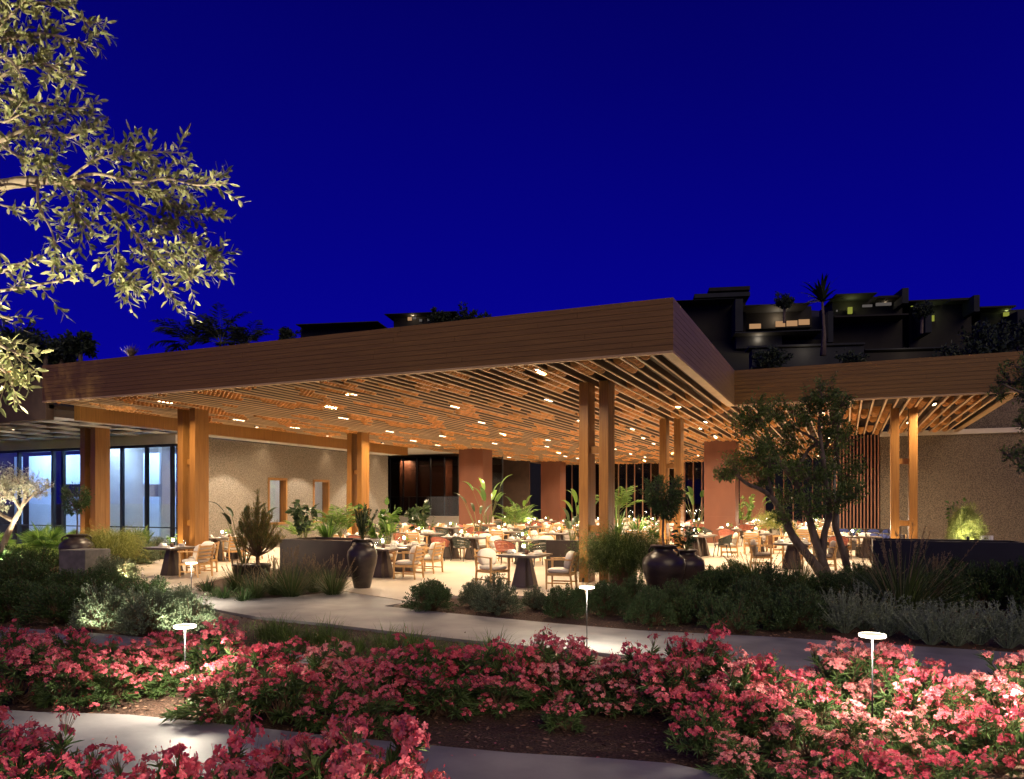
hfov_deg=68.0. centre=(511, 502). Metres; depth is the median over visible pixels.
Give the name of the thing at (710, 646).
oleander bush
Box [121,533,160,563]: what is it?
rounded shrub
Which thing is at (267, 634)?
grass tuft
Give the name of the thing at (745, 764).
oleander bush
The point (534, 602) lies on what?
rounded shrub
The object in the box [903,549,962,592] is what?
spiky grass clump
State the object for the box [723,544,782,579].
spiky grass clump
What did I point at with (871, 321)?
hillside house
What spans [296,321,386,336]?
hillside house
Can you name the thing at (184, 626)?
path lamp
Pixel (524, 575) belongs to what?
dining table
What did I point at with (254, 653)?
oleander bush
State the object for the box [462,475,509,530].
potted plant
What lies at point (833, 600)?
silver shrub
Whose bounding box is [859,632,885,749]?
path lamp
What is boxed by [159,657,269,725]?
oleander bush
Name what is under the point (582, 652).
oleander bush
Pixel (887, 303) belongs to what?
window
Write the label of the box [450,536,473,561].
dining chair
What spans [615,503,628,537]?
potted plant
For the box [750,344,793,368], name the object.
tree
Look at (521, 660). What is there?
oleander bush
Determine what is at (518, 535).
dining chair
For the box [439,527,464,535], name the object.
dining table
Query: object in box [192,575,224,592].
strappy plant
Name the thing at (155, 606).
rounded shrub
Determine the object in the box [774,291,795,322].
tree
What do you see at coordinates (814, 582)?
rounded shrub
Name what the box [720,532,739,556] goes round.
dining chair
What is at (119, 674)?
oleander bush
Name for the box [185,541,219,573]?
dining chair
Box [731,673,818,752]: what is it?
oleander bush
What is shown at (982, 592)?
rounded shrub
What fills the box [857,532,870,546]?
dining chair
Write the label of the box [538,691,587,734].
oleander bush
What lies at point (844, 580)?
rounded shrub
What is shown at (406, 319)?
hillside house
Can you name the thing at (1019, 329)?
tree
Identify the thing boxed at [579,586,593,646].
path lamp
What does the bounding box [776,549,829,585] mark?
spiky grass clump
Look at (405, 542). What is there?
table vase
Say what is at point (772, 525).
potted plant
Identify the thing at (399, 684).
oleander bush
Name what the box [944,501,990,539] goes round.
planter plant
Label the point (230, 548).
dining chair
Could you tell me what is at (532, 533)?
dining chair
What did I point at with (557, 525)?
dining chair
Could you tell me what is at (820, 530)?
dining chair
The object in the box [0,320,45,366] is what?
tree
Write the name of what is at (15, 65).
olive tree
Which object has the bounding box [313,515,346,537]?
planter plant
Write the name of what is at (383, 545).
table vase
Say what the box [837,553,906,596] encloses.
spiky grass clump
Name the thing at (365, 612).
path
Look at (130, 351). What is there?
roof plant
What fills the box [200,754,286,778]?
oleander bush
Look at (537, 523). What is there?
dining chair
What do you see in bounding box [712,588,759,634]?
woody shrub
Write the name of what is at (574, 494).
potted plant
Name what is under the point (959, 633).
silver shrub
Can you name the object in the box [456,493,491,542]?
potted plant
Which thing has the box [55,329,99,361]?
tree
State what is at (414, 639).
grass tuft
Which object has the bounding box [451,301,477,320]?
tree
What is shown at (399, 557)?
dining table
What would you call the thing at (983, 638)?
silver shrub
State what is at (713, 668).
oleander bush
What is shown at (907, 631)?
silver shrub
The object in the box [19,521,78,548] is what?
fan palm
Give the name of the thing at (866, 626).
silver shrub
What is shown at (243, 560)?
potted plant
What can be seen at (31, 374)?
neighbour roof
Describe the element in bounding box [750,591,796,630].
woody shrub
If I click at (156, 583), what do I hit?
rounded shrub
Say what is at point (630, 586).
rounded shrub
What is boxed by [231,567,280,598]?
spiky grass clump
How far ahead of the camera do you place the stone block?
18.67 m
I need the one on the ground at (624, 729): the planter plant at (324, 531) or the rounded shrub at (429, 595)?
the rounded shrub at (429, 595)
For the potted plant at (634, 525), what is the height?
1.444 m
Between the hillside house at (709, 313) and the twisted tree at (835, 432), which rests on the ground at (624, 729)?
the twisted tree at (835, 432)
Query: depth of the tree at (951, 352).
90.25 m
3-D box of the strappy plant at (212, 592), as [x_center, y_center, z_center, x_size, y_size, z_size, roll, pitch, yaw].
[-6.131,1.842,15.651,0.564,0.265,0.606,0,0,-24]
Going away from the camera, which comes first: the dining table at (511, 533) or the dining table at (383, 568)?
the dining table at (383, 568)
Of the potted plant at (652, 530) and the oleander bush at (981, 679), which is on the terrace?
the potted plant at (652, 530)
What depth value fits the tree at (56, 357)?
75.71 m
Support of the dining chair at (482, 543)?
on the terrace
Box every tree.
[0,0,249,416]
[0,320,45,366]
[0,321,58,361]
[0,462,53,554]
[11,331,68,366]
[47,339,77,364]
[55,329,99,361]
[58,482,94,549]
[147,313,227,351]
[183,303,255,347]
[219,318,272,345]
[278,326,302,339]
[426,307,451,323]
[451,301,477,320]
[473,309,491,318]
[640,473,688,600]
[712,371,872,579]
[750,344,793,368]
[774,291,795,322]
[801,272,849,355]
[834,347,869,362]
[912,300,934,333]
[931,340,963,356]
[957,317,1023,355]
[959,332,1012,354]
[984,345,1023,473]
[994,317,1023,350]
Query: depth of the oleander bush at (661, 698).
6.86 m
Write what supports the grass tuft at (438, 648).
on the ground at (624, 729)
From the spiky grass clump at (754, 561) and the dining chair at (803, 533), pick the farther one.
the dining chair at (803, 533)
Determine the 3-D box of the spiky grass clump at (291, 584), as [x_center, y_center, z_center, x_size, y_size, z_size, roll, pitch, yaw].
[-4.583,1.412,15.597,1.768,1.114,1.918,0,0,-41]
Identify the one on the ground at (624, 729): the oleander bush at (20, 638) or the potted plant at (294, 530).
the oleander bush at (20, 638)
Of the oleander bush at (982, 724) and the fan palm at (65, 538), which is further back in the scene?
the fan palm at (65, 538)
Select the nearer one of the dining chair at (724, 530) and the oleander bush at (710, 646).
the oleander bush at (710, 646)
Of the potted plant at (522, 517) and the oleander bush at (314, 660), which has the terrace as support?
the potted plant at (522, 517)
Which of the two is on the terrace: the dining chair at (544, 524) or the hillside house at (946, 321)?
the dining chair at (544, 524)
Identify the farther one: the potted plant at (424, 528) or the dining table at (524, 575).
the potted plant at (424, 528)
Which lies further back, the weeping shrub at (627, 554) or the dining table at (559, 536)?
the dining table at (559, 536)
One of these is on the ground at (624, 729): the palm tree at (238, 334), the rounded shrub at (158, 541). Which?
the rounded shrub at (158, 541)
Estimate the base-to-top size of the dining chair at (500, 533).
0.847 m
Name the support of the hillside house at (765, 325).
on the hillside
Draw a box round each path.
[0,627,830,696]
[0,710,737,778]
[171,590,1023,676]
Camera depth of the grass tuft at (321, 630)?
10.67 m
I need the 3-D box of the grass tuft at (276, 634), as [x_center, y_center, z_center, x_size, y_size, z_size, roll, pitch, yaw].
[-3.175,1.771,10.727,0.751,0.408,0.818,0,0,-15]
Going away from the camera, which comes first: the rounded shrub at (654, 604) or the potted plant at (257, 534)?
the rounded shrub at (654, 604)
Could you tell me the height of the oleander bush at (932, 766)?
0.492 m
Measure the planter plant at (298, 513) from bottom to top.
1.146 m
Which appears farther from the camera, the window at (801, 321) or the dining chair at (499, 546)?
the window at (801, 321)
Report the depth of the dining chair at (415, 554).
18.99 m
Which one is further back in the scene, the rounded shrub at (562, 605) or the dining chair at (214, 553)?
the dining chair at (214, 553)
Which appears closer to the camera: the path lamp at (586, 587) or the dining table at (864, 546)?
the path lamp at (586, 587)
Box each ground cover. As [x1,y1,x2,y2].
[8,543,115,560]
[243,620,557,668]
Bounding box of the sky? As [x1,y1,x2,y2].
[0,0,1023,360]
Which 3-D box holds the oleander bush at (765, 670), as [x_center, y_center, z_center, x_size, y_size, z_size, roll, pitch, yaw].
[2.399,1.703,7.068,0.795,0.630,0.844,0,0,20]
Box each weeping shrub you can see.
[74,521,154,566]
[561,515,674,586]
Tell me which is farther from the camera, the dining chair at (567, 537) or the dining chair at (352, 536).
the dining chair at (567, 537)
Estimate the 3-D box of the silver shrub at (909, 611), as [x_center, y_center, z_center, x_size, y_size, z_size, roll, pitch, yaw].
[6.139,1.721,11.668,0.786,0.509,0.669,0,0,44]
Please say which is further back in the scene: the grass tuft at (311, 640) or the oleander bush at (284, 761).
the grass tuft at (311, 640)
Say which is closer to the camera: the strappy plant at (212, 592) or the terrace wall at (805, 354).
the strappy plant at (212, 592)
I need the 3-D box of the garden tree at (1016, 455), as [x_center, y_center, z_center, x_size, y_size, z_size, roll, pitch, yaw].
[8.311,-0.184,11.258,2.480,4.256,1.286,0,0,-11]
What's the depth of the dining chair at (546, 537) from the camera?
24.63 m
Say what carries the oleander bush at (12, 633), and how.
on the ground at (624, 729)
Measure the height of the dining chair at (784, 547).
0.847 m
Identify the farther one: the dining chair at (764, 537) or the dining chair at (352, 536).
the dining chair at (764, 537)
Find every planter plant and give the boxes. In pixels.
[284,499,318,536]
[311,502,358,536]
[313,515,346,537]
[944,497,976,527]
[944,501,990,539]
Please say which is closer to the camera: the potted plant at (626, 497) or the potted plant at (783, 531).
the potted plant at (626, 497)
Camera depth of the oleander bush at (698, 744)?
5.80 m
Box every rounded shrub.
[0,543,32,568]
[0,553,60,597]
[0,577,45,622]
[2,544,58,575]
[11,581,104,626]
[37,566,118,601]
[65,578,144,630]
[85,567,129,595]
[91,553,143,579]
[110,583,192,636]
[112,574,169,603]
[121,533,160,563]
[148,536,172,559]
[149,582,202,611]
[157,591,224,634]
[399,578,458,611]
[457,576,488,605]
[468,571,524,616]
[519,583,547,610]
[542,582,588,620]
[574,587,592,607]
[581,579,633,618]
[618,572,650,604]
[622,584,681,628]
[659,578,697,615]
[680,570,724,602]
[703,564,723,582]
[703,566,759,605]
[717,570,773,623]
[720,558,747,574]
[752,559,806,596]
[760,582,840,635]
[802,570,847,604]
[821,567,879,607]
[838,561,874,581]
[904,563,979,612]
[934,556,967,575]
[947,559,1023,611]
[989,555,1023,611]
[1009,596,1023,626]
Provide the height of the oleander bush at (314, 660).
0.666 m
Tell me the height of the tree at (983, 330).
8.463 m
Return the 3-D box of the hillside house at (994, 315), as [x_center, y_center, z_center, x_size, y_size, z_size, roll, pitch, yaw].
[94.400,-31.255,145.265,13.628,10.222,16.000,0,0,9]
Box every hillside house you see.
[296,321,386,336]
[384,311,456,326]
[676,286,749,342]
[731,299,821,349]
[819,288,908,349]
[902,295,979,349]
[972,305,1023,354]
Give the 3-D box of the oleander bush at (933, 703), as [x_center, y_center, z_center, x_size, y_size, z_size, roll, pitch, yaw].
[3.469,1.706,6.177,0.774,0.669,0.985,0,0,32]
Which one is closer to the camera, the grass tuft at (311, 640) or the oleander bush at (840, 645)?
the oleander bush at (840, 645)
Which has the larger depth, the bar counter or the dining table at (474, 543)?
the bar counter
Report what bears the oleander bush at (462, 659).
on the ground at (624, 729)
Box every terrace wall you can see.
[745,342,864,368]
[864,346,962,361]
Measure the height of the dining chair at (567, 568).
0.847 m
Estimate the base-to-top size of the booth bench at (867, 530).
0.860 m
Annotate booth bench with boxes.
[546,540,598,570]
[839,528,889,549]
[855,532,904,558]
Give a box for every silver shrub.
[816,590,849,621]
[817,586,885,632]
[821,576,911,629]
[848,591,923,636]
[879,601,935,639]
[883,598,926,628]
[892,599,975,644]
[906,594,997,645]
[937,600,1017,644]
[965,599,1023,648]
[985,595,1023,645]
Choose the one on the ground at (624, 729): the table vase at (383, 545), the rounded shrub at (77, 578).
the rounded shrub at (77, 578)
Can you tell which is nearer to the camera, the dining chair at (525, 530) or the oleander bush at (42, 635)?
the oleander bush at (42, 635)
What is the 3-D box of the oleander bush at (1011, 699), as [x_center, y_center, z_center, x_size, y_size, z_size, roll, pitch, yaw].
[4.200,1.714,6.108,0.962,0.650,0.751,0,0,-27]
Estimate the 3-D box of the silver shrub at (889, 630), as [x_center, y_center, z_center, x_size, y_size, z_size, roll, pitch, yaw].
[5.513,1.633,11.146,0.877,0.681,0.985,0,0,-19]
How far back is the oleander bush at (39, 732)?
4.83 m
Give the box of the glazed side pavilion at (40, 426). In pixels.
[0,379,393,545]
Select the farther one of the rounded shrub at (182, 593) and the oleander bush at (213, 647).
the rounded shrub at (182, 593)
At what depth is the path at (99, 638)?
10.63 m
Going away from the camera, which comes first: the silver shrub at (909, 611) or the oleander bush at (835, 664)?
the oleander bush at (835, 664)
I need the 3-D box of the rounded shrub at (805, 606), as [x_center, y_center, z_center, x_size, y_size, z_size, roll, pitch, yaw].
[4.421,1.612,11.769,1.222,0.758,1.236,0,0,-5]
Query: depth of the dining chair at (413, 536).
27.88 m
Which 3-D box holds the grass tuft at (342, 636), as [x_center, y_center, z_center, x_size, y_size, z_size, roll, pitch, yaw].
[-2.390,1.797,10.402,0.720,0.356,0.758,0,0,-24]
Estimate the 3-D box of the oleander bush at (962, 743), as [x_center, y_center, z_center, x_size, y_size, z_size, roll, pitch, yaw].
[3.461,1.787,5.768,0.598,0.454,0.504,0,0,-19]
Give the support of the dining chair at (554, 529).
on the terrace
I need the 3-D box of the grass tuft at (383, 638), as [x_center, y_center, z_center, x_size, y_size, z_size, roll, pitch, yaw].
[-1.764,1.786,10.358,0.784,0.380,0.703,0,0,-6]
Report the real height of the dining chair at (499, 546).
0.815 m
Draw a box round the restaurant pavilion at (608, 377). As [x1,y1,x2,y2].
[0,297,1023,583]
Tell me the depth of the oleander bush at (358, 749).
4.05 m
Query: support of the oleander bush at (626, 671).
on the ground at (624, 729)
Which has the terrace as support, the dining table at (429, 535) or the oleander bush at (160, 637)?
the dining table at (429, 535)
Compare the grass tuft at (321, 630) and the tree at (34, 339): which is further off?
the tree at (34, 339)
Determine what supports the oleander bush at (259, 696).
on the ground at (624, 729)
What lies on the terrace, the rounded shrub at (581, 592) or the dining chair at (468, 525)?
the dining chair at (468, 525)
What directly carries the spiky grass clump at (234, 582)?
on the ground at (624, 729)
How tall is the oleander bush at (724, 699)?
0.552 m
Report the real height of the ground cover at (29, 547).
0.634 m
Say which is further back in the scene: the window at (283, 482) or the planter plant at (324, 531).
the window at (283, 482)
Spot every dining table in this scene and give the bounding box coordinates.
[143,545,195,575]
[209,537,238,560]
[345,534,387,537]
[373,546,408,577]
[385,543,428,571]
[403,532,443,552]
[437,536,486,559]
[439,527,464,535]
[485,531,522,549]
[496,552,552,587]
[505,539,541,563]
[524,526,541,537]
[543,532,575,539]
[684,535,717,556]
[739,524,769,537]
[743,533,771,552]
[773,542,810,568]
[828,535,881,557]
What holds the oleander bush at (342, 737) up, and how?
on the ground at (624, 729)
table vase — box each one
[167,534,176,546]
[379,537,386,547]
[400,534,408,544]
[520,540,532,553]
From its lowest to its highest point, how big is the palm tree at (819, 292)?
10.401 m
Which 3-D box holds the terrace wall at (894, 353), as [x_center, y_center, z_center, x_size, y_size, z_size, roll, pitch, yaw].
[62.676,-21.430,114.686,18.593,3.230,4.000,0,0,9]
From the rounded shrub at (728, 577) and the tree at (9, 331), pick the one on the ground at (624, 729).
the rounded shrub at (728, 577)
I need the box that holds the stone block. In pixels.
[59,548,109,576]
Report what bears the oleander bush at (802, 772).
on the ground at (624, 729)
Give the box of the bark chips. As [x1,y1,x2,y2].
[0,599,1023,778]
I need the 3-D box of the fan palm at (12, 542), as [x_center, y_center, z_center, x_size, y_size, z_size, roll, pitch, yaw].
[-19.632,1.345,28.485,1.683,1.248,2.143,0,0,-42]
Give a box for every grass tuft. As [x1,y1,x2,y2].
[239,608,302,640]
[249,618,277,638]
[266,615,307,642]
[272,621,320,646]
[287,621,337,645]
[302,611,346,644]
[318,622,357,646]
[345,636,369,652]
[364,620,402,648]
[379,621,437,652]
[394,630,438,649]
[417,634,449,656]
[457,635,482,655]
[467,625,516,663]
[483,642,524,660]
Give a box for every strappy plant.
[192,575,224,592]
[203,585,223,596]
[208,583,237,598]
[229,583,257,600]
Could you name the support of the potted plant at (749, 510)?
on the terrace
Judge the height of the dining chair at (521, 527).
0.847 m
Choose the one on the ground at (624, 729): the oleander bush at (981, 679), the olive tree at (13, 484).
the oleander bush at (981, 679)
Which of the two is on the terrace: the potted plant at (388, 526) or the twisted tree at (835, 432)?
the potted plant at (388, 526)
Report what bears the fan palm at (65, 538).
on the planting bed
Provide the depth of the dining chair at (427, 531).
29.92 m
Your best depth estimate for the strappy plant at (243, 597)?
14.96 m
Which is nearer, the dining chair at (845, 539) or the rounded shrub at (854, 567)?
the rounded shrub at (854, 567)
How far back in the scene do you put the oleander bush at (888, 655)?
7.03 m
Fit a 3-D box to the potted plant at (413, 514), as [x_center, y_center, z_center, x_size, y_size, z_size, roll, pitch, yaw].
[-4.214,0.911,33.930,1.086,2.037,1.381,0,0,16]
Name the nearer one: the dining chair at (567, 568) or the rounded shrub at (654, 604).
the rounded shrub at (654, 604)
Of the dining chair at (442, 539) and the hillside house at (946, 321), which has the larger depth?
the hillside house at (946, 321)
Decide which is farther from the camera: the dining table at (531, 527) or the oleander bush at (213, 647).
the dining table at (531, 527)
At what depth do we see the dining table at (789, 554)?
21.75 m
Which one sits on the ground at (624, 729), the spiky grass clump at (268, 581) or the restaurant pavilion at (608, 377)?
the spiky grass clump at (268, 581)
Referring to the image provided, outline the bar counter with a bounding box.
[388,496,493,534]
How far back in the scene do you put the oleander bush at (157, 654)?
8.39 m
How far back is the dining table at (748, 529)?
40.03 m
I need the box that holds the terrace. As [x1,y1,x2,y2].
[133,528,870,606]
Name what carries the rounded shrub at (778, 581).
on the ground at (624, 729)
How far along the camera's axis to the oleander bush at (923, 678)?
6.40 m
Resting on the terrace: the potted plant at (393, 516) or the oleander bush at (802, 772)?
the potted plant at (393, 516)
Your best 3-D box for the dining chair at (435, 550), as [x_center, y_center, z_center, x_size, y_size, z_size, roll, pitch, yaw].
[-2.253,1.508,20.757,0.689,0.847,0.635,0,0,23]
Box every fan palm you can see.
[0,532,15,545]
[16,523,61,547]
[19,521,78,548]
[59,528,79,540]
[116,525,154,547]
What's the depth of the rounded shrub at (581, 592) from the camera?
14.13 m
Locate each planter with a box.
[280,537,383,577]
[871,538,1023,592]
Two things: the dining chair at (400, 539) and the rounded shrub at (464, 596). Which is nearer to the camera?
the rounded shrub at (464, 596)
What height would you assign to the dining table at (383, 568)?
0.765 m
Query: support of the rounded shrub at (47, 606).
on the ground at (624, 729)
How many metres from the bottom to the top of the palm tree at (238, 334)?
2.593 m
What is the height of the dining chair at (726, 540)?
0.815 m
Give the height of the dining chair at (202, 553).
0.847 m
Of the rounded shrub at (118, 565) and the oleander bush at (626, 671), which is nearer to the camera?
the oleander bush at (626, 671)
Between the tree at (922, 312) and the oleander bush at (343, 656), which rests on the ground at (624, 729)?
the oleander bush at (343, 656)
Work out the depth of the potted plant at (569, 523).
26.91 m
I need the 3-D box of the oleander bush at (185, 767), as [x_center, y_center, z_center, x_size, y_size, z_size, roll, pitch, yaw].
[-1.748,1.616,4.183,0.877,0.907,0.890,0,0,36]
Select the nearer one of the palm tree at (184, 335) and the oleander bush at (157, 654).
the oleander bush at (157, 654)
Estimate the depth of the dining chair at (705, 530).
33.66 m
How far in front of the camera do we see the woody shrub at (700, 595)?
12.29 m
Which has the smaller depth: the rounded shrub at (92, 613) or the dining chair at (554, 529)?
the rounded shrub at (92, 613)
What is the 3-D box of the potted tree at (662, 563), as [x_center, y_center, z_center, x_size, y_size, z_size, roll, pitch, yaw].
[3.061,0.679,15.190,0.957,2.602,1.056,0,0,24]
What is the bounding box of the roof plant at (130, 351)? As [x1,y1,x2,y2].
[121,344,141,355]
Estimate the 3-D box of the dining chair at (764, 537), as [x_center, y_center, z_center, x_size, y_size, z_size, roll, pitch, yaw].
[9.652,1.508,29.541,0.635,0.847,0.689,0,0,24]
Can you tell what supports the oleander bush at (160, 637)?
on the ground at (624, 729)
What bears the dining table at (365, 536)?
on the terrace
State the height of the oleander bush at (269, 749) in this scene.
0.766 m
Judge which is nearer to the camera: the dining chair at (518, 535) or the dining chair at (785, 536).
the dining chair at (785, 536)
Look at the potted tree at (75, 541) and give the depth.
20.64 m
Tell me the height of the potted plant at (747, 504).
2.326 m
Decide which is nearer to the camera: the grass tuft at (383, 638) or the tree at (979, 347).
the grass tuft at (383, 638)
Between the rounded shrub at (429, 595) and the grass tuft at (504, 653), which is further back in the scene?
the rounded shrub at (429, 595)
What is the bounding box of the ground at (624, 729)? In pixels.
[0,519,1023,778]
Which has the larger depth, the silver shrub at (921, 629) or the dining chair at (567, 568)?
the dining chair at (567, 568)
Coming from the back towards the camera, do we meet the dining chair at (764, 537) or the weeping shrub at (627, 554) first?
the dining chair at (764, 537)
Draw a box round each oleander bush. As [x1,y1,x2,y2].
[0,618,39,647]
[0,625,28,679]
[0,634,63,705]
[0,699,112,778]
[0,705,24,752]
[0,710,62,778]
[22,626,74,676]
[28,647,109,712]
[39,625,122,681]
[44,736,161,778]
[82,649,156,711]
[112,636,179,679]
[140,656,187,698]
[140,745,173,778]
[148,629,203,671]
[153,706,289,778]
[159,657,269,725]
[169,616,249,686]
[197,736,322,778]
[200,632,288,693]
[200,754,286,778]
[228,656,330,724]
[235,635,310,677]
[268,729,336,778]
[270,643,345,705]
[284,709,430,778]
[291,669,373,733]
[309,636,382,689]
[318,676,401,740]
[320,708,450,778]
[339,644,425,712]
[371,626,460,700]
[393,660,484,721]
[432,635,511,706]
[454,663,551,719]
[486,624,569,709]
[523,632,605,706]
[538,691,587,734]
[541,634,634,702]
[553,653,659,718]
[599,628,697,709]
[615,653,715,728]
[648,618,733,693]
[662,694,742,760]
[671,678,767,746]
[680,641,758,693]
[688,647,809,736]
[694,731,789,778]
[727,648,804,705]
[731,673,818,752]
[755,699,853,773]
[774,748,832,778]
[780,666,853,732]
[787,642,885,718]
[802,636,905,717]
[808,699,892,768]
[822,736,914,778]
[851,645,951,718]
[855,702,971,772]
[865,639,968,742]
[883,674,984,750]
[903,747,997,778]
[930,704,1009,772]
[954,667,1023,723]
[954,700,1023,778]
[955,647,1023,716]
[979,675,1023,737]
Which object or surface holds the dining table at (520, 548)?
on the terrace
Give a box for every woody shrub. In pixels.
[668,592,697,623]
[672,584,718,622]
[695,591,742,628]
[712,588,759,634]
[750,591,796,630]
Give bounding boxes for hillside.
[17,310,1023,518]
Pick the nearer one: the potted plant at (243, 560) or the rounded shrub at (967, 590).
the rounded shrub at (967, 590)
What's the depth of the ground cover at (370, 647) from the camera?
10.29 m
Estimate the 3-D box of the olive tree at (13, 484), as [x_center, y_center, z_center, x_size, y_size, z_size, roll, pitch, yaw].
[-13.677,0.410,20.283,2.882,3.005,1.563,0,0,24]
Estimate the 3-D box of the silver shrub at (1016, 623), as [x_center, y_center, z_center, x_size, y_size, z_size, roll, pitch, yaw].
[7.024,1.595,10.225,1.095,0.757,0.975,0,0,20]
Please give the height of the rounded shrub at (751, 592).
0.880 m
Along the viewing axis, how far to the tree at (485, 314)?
129.66 m
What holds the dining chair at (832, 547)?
on the terrace
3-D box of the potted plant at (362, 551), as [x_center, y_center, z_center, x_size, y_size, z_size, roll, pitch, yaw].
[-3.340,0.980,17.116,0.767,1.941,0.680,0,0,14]
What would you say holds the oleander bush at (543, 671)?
on the ground at (624, 729)
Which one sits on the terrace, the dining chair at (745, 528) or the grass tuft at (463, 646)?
the dining chair at (745, 528)
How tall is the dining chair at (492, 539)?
0.847 m
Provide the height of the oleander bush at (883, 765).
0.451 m
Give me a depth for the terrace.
20.23 m
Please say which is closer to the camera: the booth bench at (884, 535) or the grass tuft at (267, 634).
the grass tuft at (267, 634)
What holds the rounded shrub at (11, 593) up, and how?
on the ground at (624, 729)
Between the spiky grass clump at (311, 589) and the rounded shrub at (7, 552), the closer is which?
the spiky grass clump at (311, 589)
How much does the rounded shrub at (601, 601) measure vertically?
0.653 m
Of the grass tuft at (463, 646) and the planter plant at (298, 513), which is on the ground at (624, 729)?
the grass tuft at (463, 646)
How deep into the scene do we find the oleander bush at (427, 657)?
7.43 m
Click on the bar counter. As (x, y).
(443, 519)
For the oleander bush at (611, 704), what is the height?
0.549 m
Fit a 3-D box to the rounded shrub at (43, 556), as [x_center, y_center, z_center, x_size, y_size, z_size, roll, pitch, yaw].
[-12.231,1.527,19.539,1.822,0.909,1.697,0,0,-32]
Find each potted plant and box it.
[208,501,276,579]
[229,488,288,587]
[276,515,326,537]
[347,503,378,588]
[354,497,401,543]
[375,518,401,561]
[404,500,431,531]
[419,516,433,529]
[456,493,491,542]
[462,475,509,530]
[490,503,540,538]
[505,495,537,537]
[561,489,598,536]
[561,507,578,539]
[595,485,644,535]
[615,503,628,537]
[624,517,645,539]
[642,516,658,544]
[671,519,704,585]
[684,486,703,533]
[739,494,754,535]
[745,496,767,519]
[751,508,790,547]
[780,522,796,538]
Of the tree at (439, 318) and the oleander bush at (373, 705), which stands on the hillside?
the tree at (439, 318)
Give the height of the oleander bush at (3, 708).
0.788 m
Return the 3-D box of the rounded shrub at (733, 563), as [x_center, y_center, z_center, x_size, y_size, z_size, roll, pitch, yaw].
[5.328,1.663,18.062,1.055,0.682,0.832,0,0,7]
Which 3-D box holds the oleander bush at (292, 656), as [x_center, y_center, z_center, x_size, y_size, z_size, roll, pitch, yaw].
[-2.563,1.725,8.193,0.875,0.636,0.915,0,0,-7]
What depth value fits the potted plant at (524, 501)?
40.80 m
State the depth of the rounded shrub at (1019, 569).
13.35 m
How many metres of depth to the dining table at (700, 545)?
26.96 m
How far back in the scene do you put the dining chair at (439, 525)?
39.21 m
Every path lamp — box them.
[173,624,195,708]
[186,562,196,593]
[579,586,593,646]
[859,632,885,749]
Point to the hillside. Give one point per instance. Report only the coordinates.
(734, 358)
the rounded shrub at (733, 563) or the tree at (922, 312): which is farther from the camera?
the tree at (922, 312)
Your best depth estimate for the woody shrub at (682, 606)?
12.25 m
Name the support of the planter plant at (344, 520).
in the planter at (322, 548)
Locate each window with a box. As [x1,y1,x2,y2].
[268,477,287,524]
[313,479,329,522]
[749,324,760,328]
[776,321,784,326]
[786,320,796,325]
[799,319,809,324]
[876,302,891,305]
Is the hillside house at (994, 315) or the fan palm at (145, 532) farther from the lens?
the hillside house at (994, 315)
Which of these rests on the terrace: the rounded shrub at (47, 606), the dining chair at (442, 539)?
the dining chair at (442, 539)
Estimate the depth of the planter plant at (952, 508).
18.55 m
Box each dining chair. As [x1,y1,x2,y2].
[177,544,214,577]
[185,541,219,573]
[222,536,244,561]
[241,539,262,558]
[348,535,360,537]
[392,545,425,579]
[393,525,410,539]
[394,532,410,548]
[405,532,427,553]
[415,542,444,573]
[420,529,433,541]
[428,523,444,529]
[430,536,451,560]
[433,531,445,540]
[435,527,448,534]
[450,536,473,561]
[458,533,473,556]
[463,524,478,531]
[463,526,473,533]
[474,548,509,583]
[478,533,493,548]
[486,535,512,562]
[489,530,509,544]
[494,540,516,563]
[513,529,522,545]
[514,525,530,536]
[515,527,529,543]
[528,530,548,546]
[528,540,545,565]
[531,521,541,529]
[532,535,555,561]
[537,524,553,535]
[541,522,547,531]
[544,551,579,588]
[550,527,562,538]
[552,523,565,532]
[563,529,575,539]
[702,527,715,545]
[713,534,731,557]
[718,528,733,545]
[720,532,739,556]
[739,524,750,538]
[743,532,761,554]
[748,539,772,565]
[753,530,767,550]
[754,524,766,530]
[772,532,788,553]
[782,538,802,566]
[795,528,809,548]
[812,540,837,569]
[817,529,831,543]
[828,535,848,550]
[833,532,852,556]
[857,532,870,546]
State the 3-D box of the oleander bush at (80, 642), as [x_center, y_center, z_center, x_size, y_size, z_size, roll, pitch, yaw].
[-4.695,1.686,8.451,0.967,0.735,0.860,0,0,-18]
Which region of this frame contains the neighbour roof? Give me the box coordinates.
[0,368,41,382]
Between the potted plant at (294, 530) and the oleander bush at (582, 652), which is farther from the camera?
the potted plant at (294, 530)
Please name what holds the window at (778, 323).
in the hillside house at (765, 325)
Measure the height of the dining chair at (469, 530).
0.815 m
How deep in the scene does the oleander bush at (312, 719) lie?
6.63 m
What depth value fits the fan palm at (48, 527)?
28.37 m
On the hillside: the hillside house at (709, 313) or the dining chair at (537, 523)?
the hillside house at (709, 313)
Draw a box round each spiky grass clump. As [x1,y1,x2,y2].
[210,555,255,591]
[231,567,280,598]
[240,551,306,594]
[255,546,328,596]
[296,553,341,592]
[300,553,360,594]
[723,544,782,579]
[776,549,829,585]
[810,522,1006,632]
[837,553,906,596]
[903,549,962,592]
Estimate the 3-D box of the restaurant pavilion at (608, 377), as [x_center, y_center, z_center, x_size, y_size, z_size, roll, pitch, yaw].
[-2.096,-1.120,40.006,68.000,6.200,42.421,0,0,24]
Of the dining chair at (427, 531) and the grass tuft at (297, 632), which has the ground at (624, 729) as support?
the grass tuft at (297, 632)
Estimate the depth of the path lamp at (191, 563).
14.21 m
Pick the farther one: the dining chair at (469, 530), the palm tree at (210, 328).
the palm tree at (210, 328)
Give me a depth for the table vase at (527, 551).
17.12 m

